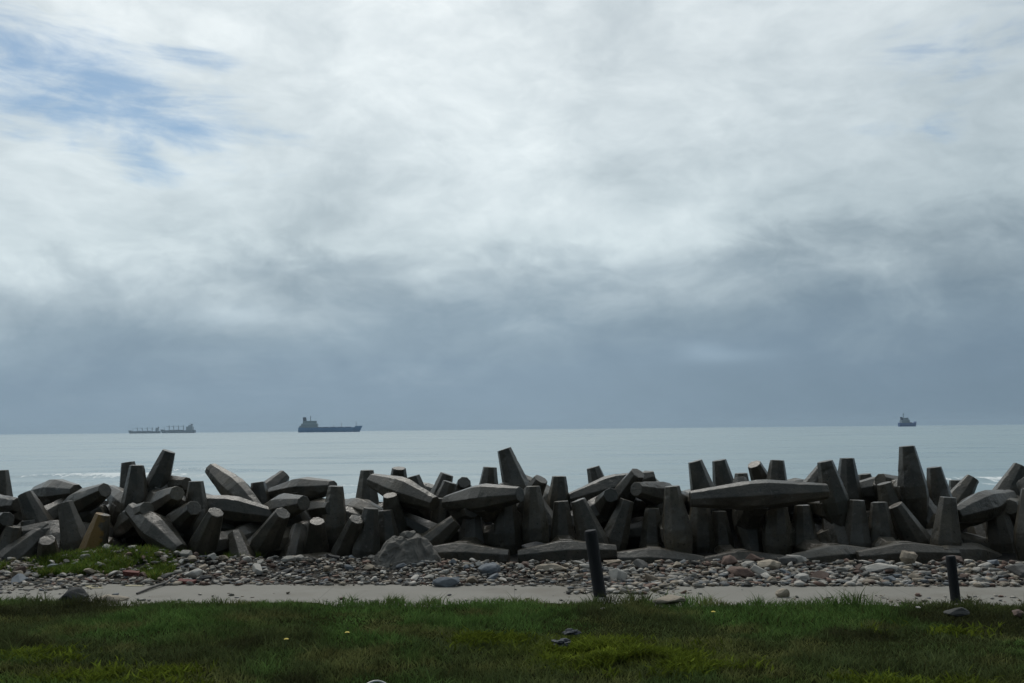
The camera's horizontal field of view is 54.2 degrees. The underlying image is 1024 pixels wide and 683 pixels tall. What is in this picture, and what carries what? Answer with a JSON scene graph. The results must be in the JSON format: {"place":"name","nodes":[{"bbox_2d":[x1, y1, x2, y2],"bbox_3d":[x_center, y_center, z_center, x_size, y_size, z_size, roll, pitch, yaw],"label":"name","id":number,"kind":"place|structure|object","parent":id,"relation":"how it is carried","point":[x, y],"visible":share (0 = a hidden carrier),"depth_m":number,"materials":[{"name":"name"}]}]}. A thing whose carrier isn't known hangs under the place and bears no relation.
{"place":"outdoors","nodes":[
{"label":"outdoors","id":0,"kind":"place"},
{"bbox_2d":[146,449,210,496],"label":"dolos","id":1,"kind":"object","parent":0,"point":[159,475],"visible":0.14,"depth_m":23.40,"materials":[{"name":"concrete"}]},
{"bbox_2d":[0,424,1023,501],"bbox_3d":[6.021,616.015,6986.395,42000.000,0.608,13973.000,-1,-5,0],"label":"sea","id":2,"kind":"structure","parent":0,"point":[986,456],"depth_m":216.21,"materials":[{"name":"liquid"}]},
{"bbox_2d":[298,416,361,431],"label":"cargo ship","id":3,"kind":"object","parent":2,"relation":"on","point":[308,426],"visible":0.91,"depth_m":3572.31,"materials":[{"name":"grey metal"}]},
{"bbox_2d":[0,500,1023,682],"bbox_3d":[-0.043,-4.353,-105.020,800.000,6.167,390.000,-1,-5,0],"label":"ground","id":4,"kind":"structure","parent":0,"point":[1007,557],"depth_m":13.31,"materials":[{"name":"green plant"}]},
{"bbox_2d":[0,470,12,496],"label":"dolos","id":5,"kind":"object","parent":4,"relation":"on","point":[5,485],"visible":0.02,"depth_m":24.56,"materials":[{"name":"concrete"}]},
{"bbox_2d":[0,512,13,535],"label":"dolos","id":6,"kind":"object","parent":4,"relation":"on","point":[6,518],"visible":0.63,"depth_m":21.51,"materials":[{"name":"concrete"}]},
{"bbox_2d":[0,525,21,550],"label":"dolos","id":7,"kind":"object","parent":4,"relation":"on","point":[11,534],"visible":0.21,"depth_m":21.37,"materials":[{"name":"concrete"}]},
{"bbox_2d":[0,494,46,524],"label":"dolos","id":8,"kind":"object","parent":4,"relation":"on","point":[10,504],"visible":0.25,"depth_m":22.60,"materials":[{"name":"concrete"}]},
{"bbox_2d":[0,522,48,561],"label":"dolos","id":9,"kind":"object","parent":4,"relation":"on","point":[26,545],"visible":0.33,"depth_m":21.34,"materials":[{"name":"concrete"}]},
{"bbox_2d":[17,498,65,525],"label":"dolos","id":10,"kind":"object","parent":4,"relation":"on","point":[51,508],"visible":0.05,"depth_m":22.74,"materials":[{"name":"concrete"}]},
{"bbox_2d":[21,520,89,559],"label":"dolos","id":11,"kind":"object","parent":4,"relation":"on","point":[49,542],"visible":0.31,"depth_m":21.39,"materials":[{"name":"concrete"}]},
{"bbox_2d":[18,490,108,523],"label":"dolos","id":12,"kind":"object","parent":4,"relation":"on","point":[32,507],"visible":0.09,"depth_m":22.17,"materials":[{"name":"concrete"}]},
{"bbox_2d":[31,479,109,510],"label":"dolos","id":13,"kind":"object","parent":4,"relation":"on","point":[49,491],"visible":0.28,"depth_m":23.34,"materials":[{"name":"concrete"}]},
{"bbox_2d":[58,500,86,550],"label":"dolos","id":14,"kind":"object","parent":4,"relation":"on","point":[73,530],"visible":0.28,"depth_m":21.43,"materials":[{"name":"concrete"}]},
{"bbox_2d":[59,587,92,601],"bbox_3d":[-7.140,4.165,16.346,0.512,0.310,0.318,5,-7,-47],"label":"boulder","id":15,"kind":"object","parent":4,"relation":"on","point":[71,590],"visible":0.64,"depth_m":16.27,"materials":[{"name":"stone"}]},
{"bbox_2d":[64,483,124,541],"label":"dolos","id":16,"kind":"object","parent":4,"relation":"on","point":[88,501],"visible":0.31,"depth_m":22.37,"materials":[{"name":"concrete"}]},
{"bbox_2d":[78,512,130,551],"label":"dolos","id":17,"kind":"object","parent":4,"relation":"on","point":[97,533],"visible":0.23,"depth_m":21.03,"materials":[{"name":"concrete"}]},
{"bbox_2d":[106,485,123,526],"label":"dolos","id":18,"kind":"object","parent":4,"relation":"on","point":[114,498],"visible":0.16,"depth_m":23.35,"materials":[{"name":"concrete"}]},
{"bbox_2d":[0,542,264,579],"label":"weeds","id":19,"kind":"object","parent":4,"relation":"on","point":[117,562],"visible":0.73,"depth_m":19.78,"materials":[{"name":"green plant"}]},
{"bbox_2d":[113,502,153,538],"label":"dolos","id":20,"kind":"object","parent":4,"relation":"on","point":[123,528],"visible":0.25,"depth_m":21.80,"materials":[{"name":"concrete"}]},
{"bbox_2d":[120,465,147,545],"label":"dolos","id":21,"kind":"object","parent":4,"relation":"on","point":[135,491],"visible":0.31,"depth_m":22.95,"materials":[{"name":"concrete"}]},
{"bbox_2d":[125,503,186,552],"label":"dolos","id":22,"kind":"object","parent":4,"relation":"on","point":[156,529],"visible":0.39,"depth_m":20.99,"materials":[{"name":"concrete"}]},
{"bbox_2d":[150,486,185,515],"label":"dolos","id":23,"kind":"object","parent":4,"relation":"on","point":[165,502],"visible":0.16,"depth_m":21.70,"materials":[{"name":"concrete"}]},
{"bbox_2d":[167,475,190,491],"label":"dolos","id":24,"kind":"object","parent":4,"relation":"on","point":[179,481],"visible":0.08,"depth_m":23.38,"materials":[{"name":"concrete"}]},
{"bbox_2d":[184,481,208,545],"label":"dolos","id":25,"kind":"object","parent":4,"relation":"on","point":[196,492],"visible":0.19,"depth_m":21.76,"materials":[{"name":"concrete"}]},
{"bbox_2d":[166,501,235,533],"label":"dolos","id":26,"kind":"object","parent":4,"relation":"on","point":[183,518],"visible":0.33,"depth_m":21.27,"materials":[{"name":"concrete"}]},
{"bbox_2d":[187,507,262,556],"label":"dolos","id":27,"kind":"object","parent":4,"relation":"on","point":[208,536],"visible":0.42,"depth_m":20.85,"materials":[{"name":"concrete"}]},
{"bbox_2d":[205,463,260,503],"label":"dolos","id":28,"kind":"object","parent":4,"relation":"on","point":[224,481],"visible":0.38,"depth_m":22.84,"materials":[{"name":"concrete"}]},
{"bbox_2d":[206,495,271,525],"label":"dolos","id":29,"kind":"object","parent":4,"relation":"on","point":[236,510],"visible":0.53,"depth_m":22.01,"materials":[{"name":"concrete"}]},
{"bbox_2d":[228,530,255,557],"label":"dolos","id":30,"kind":"object","parent":4,"relation":"on","point":[238,542],"visible":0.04,"depth_m":20.96,"materials":[{"name":"concrete"}]},
{"bbox_2d":[251,481,270,504],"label":"dolos","id":31,"kind":"object","parent":4,"relation":"on","point":[260,491],"visible":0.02,"depth_m":23.16,"materials":[{"name":"concrete"}]},
{"bbox_2d":[265,470,288,488],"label":"dolos","id":32,"kind":"object","parent":4,"relation":"on","point":[280,477],"visible":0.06,"depth_m":24.91,"materials":[{"name":"concrete"}]},
{"bbox_2d":[250,508,311,557],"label":"dolos","id":33,"kind":"object","parent":4,"relation":"on","point":[270,537],"visible":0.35,"depth_m":20.92,"materials":[{"name":"concrete"}]},
{"bbox_2d":[264,493,309,526],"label":"dolos","id":34,"kind":"object","parent":4,"relation":"on","point":[295,506],"visible":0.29,"depth_m":21.75,"materials":[{"name":"concrete"}]},
{"bbox_2d":[247,517,329,553],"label":"dolos","id":35,"kind":"object","parent":4,"relation":"on","point":[316,540],"visible":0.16,"depth_m":21.15,"materials":[{"name":"concrete"}]},
{"bbox_2d":[279,523,306,557],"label":"dolos","id":36,"kind":"object","parent":4,"relation":"on","point":[294,545],"visible":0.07,"depth_m":21.29,"materials":[{"name":"concrete"}]},
{"bbox_2d":[268,477,336,500],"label":"dolos","id":37,"kind":"object","parent":4,"relation":"on","point":[311,488],"visible":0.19,"depth_m":22.72,"materials":[{"name":"concrete"}]},
{"bbox_2d":[307,497,329,517],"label":"dolos","id":38,"kind":"object","parent":4,"relation":"on","point":[318,507],"visible":0.12,"depth_m":22.01,"materials":[{"name":"concrete"}]},
{"bbox_2d":[321,486,346,551],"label":"dolos","id":39,"kind":"object","parent":4,"relation":"on","point":[335,519],"visible":0.38,"depth_m":21.73,"materials":[{"name":"concrete"}]},
{"bbox_2d":[330,506,363,558],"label":"dolos","id":40,"kind":"object","parent":4,"relation":"on","point":[347,538],"visible":0.38,"depth_m":20.77,"materials":[{"name":"concrete"}]},
{"bbox_2d":[325,470,378,503],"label":"dolos","id":41,"kind":"object","parent":4,"relation":"on","point":[365,491],"visible":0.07,"depth_m":23.39,"materials":[{"name":"concrete"}]},
{"bbox_2d":[345,498,382,514],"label":"dolos","id":42,"kind":"object","parent":4,"relation":"on","point":[358,504],"visible":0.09,"depth_m":22.43,"materials":[{"name":"concrete"}]},
{"bbox_2d":[352,507,379,560],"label":"dolos","id":43,"kind":"object","parent":4,"relation":"on","point":[367,543],"visible":0.42,"depth_m":20.75,"materials":[{"name":"concrete"}]},
{"bbox_2d":[378,509,398,548],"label":"dolos","id":44,"kind":"object","parent":4,"relation":"on","point":[387,525],"visible":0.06,"depth_m":21.30,"materials":[{"name":"concrete"}]},
{"bbox_2d":[377,492,407,533],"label":"dolos","id":45,"kind":"object","parent":4,"relation":"on","point":[391,501],"visible":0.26,"depth_m":21.70,"materials":[{"name":"concrete"}]},
{"bbox_2d":[371,530,440,569],"bbox_3d":[-2.115,4.251,19.878,1.583,0.995,1.239,-1,-5,0],"label":"boulder","id":46,"kind":"object","parent":4,"relation":"on","point":[409,547],"visible":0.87,"depth_m":19.58,"materials":[{"name":"grey stone"}]},
{"bbox_2d":[367,474,458,520],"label":"dolos","id":47,"kind":"object","parent":4,"relation":"on","point":[416,499],"visible":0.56,"depth_m":21.93,"materials":[{"name":"concrete"}]},
{"bbox_2d":[403,511,436,532],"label":"dolos","id":48,"kind":"object","parent":4,"relation":"on","point":[415,523],"visible":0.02,"depth_m":21.86,"materials":[{"name":"concrete"}]},
{"bbox_2d":[415,516,460,545],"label":"dolos","id":49,"kind":"object","parent":4,"relation":"on","point":[444,531],"visible":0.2,"depth_m":21.00,"materials":[{"name":"concrete"}]},
{"bbox_2d":[430,498,448,523],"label":"dolos","id":50,"kind":"object","parent":4,"relation":"on","point":[439,514],"visible":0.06,"depth_m":22.28,"materials":[{"name":"concrete"}]},
{"bbox_2d":[435,480,456,497],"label":"dolos","id":51,"kind":"object","parent":4,"relation":"on","point":[446,488],"visible":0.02,"depth_m":22.88,"materials":[{"name":"concrete"}]},
{"bbox_2d":[433,515,509,563],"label":"dolos","id":52,"kind":"object","parent":4,"relation":"on","point":[469,544],"visible":0.59,"depth_m":20.12,"materials":[{"name":"concrete"}]},
{"bbox_2d":[442,484,523,544],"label":"dolos","id":53,"kind":"object","parent":4,"relation":"on","point":[489,502],"visible":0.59,"depth_m":21.10,"materials":[{"name":"concrete"}]},
{"bbox_2d":[449,504,521,554],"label":"dolos","id":54,"kind":"object","parent":4,"relation":"on","point":[504,531],"visible":0.38,"depth_m":21.33,"materials":[{"name":"concrete"}]},
{"bbox_2d":[448,447,528,523],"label":"dolos","id":55,"kind":"object","parent":4,"relation":"on","point":[512,472],"visible":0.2,"depth_m":22.51,"materials":[{"name":"concrete"}]},
{"bbox_2d":[479,467,497,521],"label":"dolos","id":56,"kind":"object","parent":4,"relation":"on","point":[489,475],"visible":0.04,"depth_m":23.79,"materials":[{"name":"concrete"}]},
{"bbox_2d":[478,562,500,576],"bbox_3d":[-0.403,4.248,18.591,0.489,0.271,0.338,3,-6,-31],"label":"boulder","id":57,"kind":"object","parent":4,"relation":"on","point":[491,568],"visible":0.83,"depth_m":18.46,"materials":[{"name":"grey stone"}]},
{"bbox_2d":[0,618,1006,682],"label":"weeds","id":58,"kind":"object","parent":4,"relation":"on","point":[683,656],"visible":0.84,"depth_m":11.74,"materials":[{"name":"green plant"}]},
{"bbox_2d":[0,547,1023,603],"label":"gravel","id":59,"kind":"structure","parent":4,"relation":"on","point":[678,576],"depth_m":18.26,"materials":[{"name":"grey gravel"}]},
{"bbox_2d":[492,486,549,543],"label":"dolos","id":60,"kind":"object","parent":4,"relation":"on","point":[535,526],"visible":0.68,"depth_m":21.31,"materials":[{"name":"concrete"}]},
{"bbox_2d":[516,475,549,516],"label":"dolos","id":61,"kind":"object","parent":4,"relation":"on","point":[538,480],"visible":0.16,"depth_m":21.92,"materials":[{"name":"concrete"}]},
{"bbox_2d":[547,476,570,510],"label":"dolos","id":62,"kind":"object","parent":4,"relation":"on","point":[558,490],"visible":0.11,"depth_m":22.53,"materials":[{"name":"concrete"}]},
{"bbox_2d":[517,501,616,564],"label":"dolos","id":63,"kind":"object","parent":4,"relation":"on","point":[564,544],"visible":0.72,"depth_m":20.08,"materials":[{"name":"concrete"}]},
{"bbox_2d":[543,488,618,542],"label":"dolos","id":64,"kind":"object","parent":4,"relation":"on","point":[603,504],"visible":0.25,"depth_m":21.82,"materials":[{"name":"concrete"}]},
{"bbox_2d":[571,498,608,543],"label":"dolos","id":65,"kind":"object","parent":4,"relation":"on","point":[584,517],"visible":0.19,"depth_m":20.92,"materials":[{"name":"concrete"}]},
{"bbox_2d":[584,529,605,596],"bbox_3d":[1.381,3.760,16.366,0.210,1.344,0.209,-8,-2,-20],"label":"post","id":66,"kind":"object","parent":4,"relation":"on","point":[594,557],"visible":0.85,"depth_m":16.29,"materials":[{"name":"black wood"}]},
{"bbox_2d":[587,465,603,483],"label":"dolos","id":67,"kind":"object","parent":4,"relation":"on","point":[594,473],"visible":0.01,"depth_m":23.81,"materials":[{"name":"concrete"}]},
{"bbox_2d":[569,471,655,505],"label":"dolos","id":68,"kind":"object","parent":4,"relation":"on","point":[595,488],"visible":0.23,"depth_m":22.54,"materials":[{"name":"concrete"}]},
{"bbox_2d":[604,498,633,550],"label":"dolos","id":69,"kind":"object","parent":4,"relation":"on","point":[617,529],"visible":0.36,"depth_m":21.26,"materials":[{"name":"concrete"}]},
{"bbox_2d":[614,468,657,518],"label":"dolos","id":70,"kind":"object","parent":4,"relation":"on","point":[626,482],"visible":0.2,"depth_m":22.15,"materials":[{"name":"concrete"}]},
{"bbox_2d":[630,481,687,514],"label":"dolos","id":71,"kind":"object","parent":4,"relation":"on","point":[650,494],"visible":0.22,"depth_m":21.98,"materials":[{"name":"concrete"}]},
{"bbox_2d":[629,485,692,553],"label":"dolos","id":72,"kind":"object","parent":4,"relation":"on","point":[675,529],"visible":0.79,"depth_m":20.44,"materials":[{"name":"concrete"}]},
{"bbox_2d":[617,508,704,562],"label":"dolos","id":73,"kind":"object","parent":4,"relation":"on","point":[651,549],"visible":0.51,"depth_m":20.22,"materials":[{"name":"concrete"}]},
{"bbox_2d":[653,594,685,604],"bbox_3d":[2.405,3.941,15.238,0.543,0.152,0.282,3,-6,-37],"label":"boulder","id":74,"kind":"object","parent":4,"relation":"on","point":[670,599],"visible":0.99,"depth_m":15.17,"materials":[{"name":"beige stone"}]},
{"bbox_2d":[689,506,714,552],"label":"dolos","id":75,"kind":"object","parent":4,"relation":"on","point":[700,519],"visible":0.39,"depth_m":21.36,"materials":[{"name":"concrete"}]},
{"bbox_2d":[683,459,722,514],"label":"dolos","id":76,"kind":"object","parent":4,"relation":"on","point":[699,477],"visible":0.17,"depth_m":22.12,"materials":[{"name":"concrete"}]},
{"bbox_2d":[727,566,755,578],"bbox_3d":[4.119,4.176,18.022,0.588,0.223,0.339,-5,-7,42],"label":"boulder","id":77,"kind":"object","parent":4,"relation":"on","point":[742,572],"visible":0.86,"depth_m":17.91,"materials":[{"name":"red stone"}]},
{"bbox_2d":[705,510,785,559],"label":"dolos","id":78,"kind":"object","parent":4,"relation":"on","point":[724,542],"visible":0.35,"depth_m":21.55,"materials":[{"name":"concrete"}]},
{"bbox_2d":[712,459,793,530],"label":"dolos","id":79,"kind":"object","parent":4,"relation":"on","point":[721,473],"visible":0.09,"depth_m":22.82,"materials":[{"name":"concrete"}]},
{"bbox_2d":[748,460,767,480],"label":"dolos","id":80,"kind":"object","parent":4,"relation":"on","point":[757,470],"visible":0.04,"depth_m":23.34,"materials":[{"name":"concrete"}]},
{"bbox_2d":[689,476,829,551],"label":"dolos","id":81,"kind":"object","parent":4,"relation":"on","point":[750,504],"visible":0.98,"depth_m":20.49,"materials":[{"name":"concrete"}]},
{"bbox_2d":[766,460,786,480],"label":"dolos","id":82,"kind":"object","parent":4,"relation":"on","point":[776,469],"visible":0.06,"depth_m":23.00,"materials":[{"name":"concrete"}]},
{"bbox_2d":[762,507,821,553],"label":"dolos","id":83,"kind":"object","parent":4,"relation":"on","point":[778,534],"visible":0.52,"depth_m":21.01,"materials":[{"name":"concrete"}]},
{"bbox_2d":[764,460,848,525],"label":"dolos","id":84,"kind":"object","parent":4,"relation":"on","point":[833,508],"visible":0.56,"depth_m":21.31,"materials":[{"name":"concrete"}]},
{"bbox_2d":[789,504,867,563],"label":"dolos","id":85,"kind":"object","parent":4,"relation":"on","point":[810,546],"visible":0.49,"depth_m":20.75,"materials":[{"name":"concrete"}]},
{"bbox_2d":[817,517,848,544],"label":"dolos","id":86,"kind":"object","parent":4,"relation":"on","point":[828,532],"visible":0.16,"depth_m":21.17,"materials":[{"name":"concrete"}]},
{"bbox_2d":[838,458,862,499],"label":"dolos","id":87,"kind":"object","parent":4,"relation":"on","point":[848,472],"visible":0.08,"depth_m":22.70,"materials":[{"name":"concrete"}]},
{"bbox_2d":[845,499,870,547],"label":"dolos","id":88,"kind":"object","parent":4,"relation":"on","point":[857,529],"visible":0.33,"depth_m":20.99,"materials":[{"name":"concrete"}]},
{"bbox_2d":[863,563,897,572],"bbox_3d":[6.813,4.157,18.297,0.686,0.187,0.338,0,-5,-11],"label":"slab rock","id":89,"kind":"object","parent":4,"relation":"on","point":[877,567],"visible":0.71,"depth_m":18.22,"materials":[{"name":"stone"}]},
{"bbox_2d":[866,481,901,538],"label":"dolos","id":90,"kind":"object","parent":4,"relation":"on","point":[887,492],"visible":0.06,"depth_m":21.83,"materials":[{"name":"concrete"}]},
{"bbox_2d":[860,445,928,528],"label":"dolos","id":91,"kind":"object","parent":4,"relation":"on","point":[910,485],"visible":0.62,"depth_m":21.80,"materials":[{"name":"concrete"}]},
{"bbox_2d":[855,502,960,564],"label":"dolos","id":92,"kind":"object","parent":4,"relation":"on","point":[886,545],"visible":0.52,"depth_m":19.66,"materials":[{"name":"concrete"}]},
{"bbox_2d":[889,502,930,543],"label":"dolos","id":93,"kind":"object","parent":4,"relation":"on","point":[908,526],"visible":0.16,"depth_m":21.12,"materials":[{"name":"concrete"}]},
{"bbox_2d":[926,466,951,506],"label":"dolos","id":94,"kind":"object","parent":4,"relation":"on","point":[937,484],"visible":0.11,"depth_m":22.66,"materials":[{"name":"concrete"}]},
{"bbox_2d":[946,555,960,602],"bbox_3d":[6.857,3.816,15.506,0.150,0.969,0.149,-7,-7,24],"label":"post","id":95,"kind":"object","parent":4,"relation":"on","point":[952,574],"visible":0.83,"depth_m":15.47,"materials":[{"name":"black wood"}]},
{"bbox_2d":[926,496,989,547],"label":"dolos","id":96,"kind":"object","parent":4,"relation":"on","point":[945,530],"visible":0.43,"depth_m":20.03,"materials":[{"name":"concrete"}]},
{"bbox_2d":[950,475,978,503],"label":"dolos","id":97,"kind":"object","parent":4,"relation":"on","point":[965,486],"visible":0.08,"depth_m":24.12,"materials":[{"name":"concrete"}]},
{"bbox_2d":[926,490,1017,530],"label":"dolos","id":98,"kind":"object","parent":4,"relation":"on","point":[978,508],"visible":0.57,"depth_m":20.60,"materials":[{"name":"concrete"}]},
{"bbox_2d":[942,543,1001,561],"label":"dolos","id":99,"kind":"object","parent":4,"relation":"on","point":[976,552],"visible":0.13,"depth_m":19.89,"materials":[{"name":"concrete"}]},
{"bbox_2d":[986,511,1014,553],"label":"dolos","id":100,"kind":"object","parent":4,"relation":"on","point":[999,532],"visible":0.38,"depth_m":20.75,"materials":[{"name":"concrete"}]},
{"bbox_2d":[992,463,1023,495],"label":"dolos","id":101,"kind":"object","parent":4,"relation":"on","point":[1012,476],"visible":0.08,"depth_m":22.36,"materials":[{"name":"concrete"}]},
{"bbox_2d":[1005,495,1019,526],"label":"dolos","id":102,"kind":"object","parent":4,"relation":"on","point":[1011,508],"visible":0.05,"depth_m":20.82,"materials":[{"name":"concrete"}]},
{"bbox_2d":[1013,489,1023,560],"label":"dolos","id":103,"kind":"object","parent":4,"relation":"on","point":[1018,541],"visible":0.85,"depth_m":19.84,"materials":[{"name":"concrete"}]},
{"bbox_2d":[0,584,1023,606],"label":"path","id":104,"kind":"structure","parent":0,"point":[322,593],"depth_m":16.77,"materials":[{"name":"concrete"}]},
{"bbox_2d":[432,577,459,586],"bbox_3d":[-1.153,4.234,17.592,0.501,0.193,0.247,-1,-5,8],"label":"boulder","id":105,"kind":"object","parent":104,"relation":"on","point":[447,582],"visible":0.96,"depth_m":17.49,"materials":[{"name":"grey stone"}]},
{"bbox_2d":[0,0,1023,433],"label":"sky","id":106,"kind":"structure","parent":0,"point":[216,215],"materials":[{"name":"grey"}]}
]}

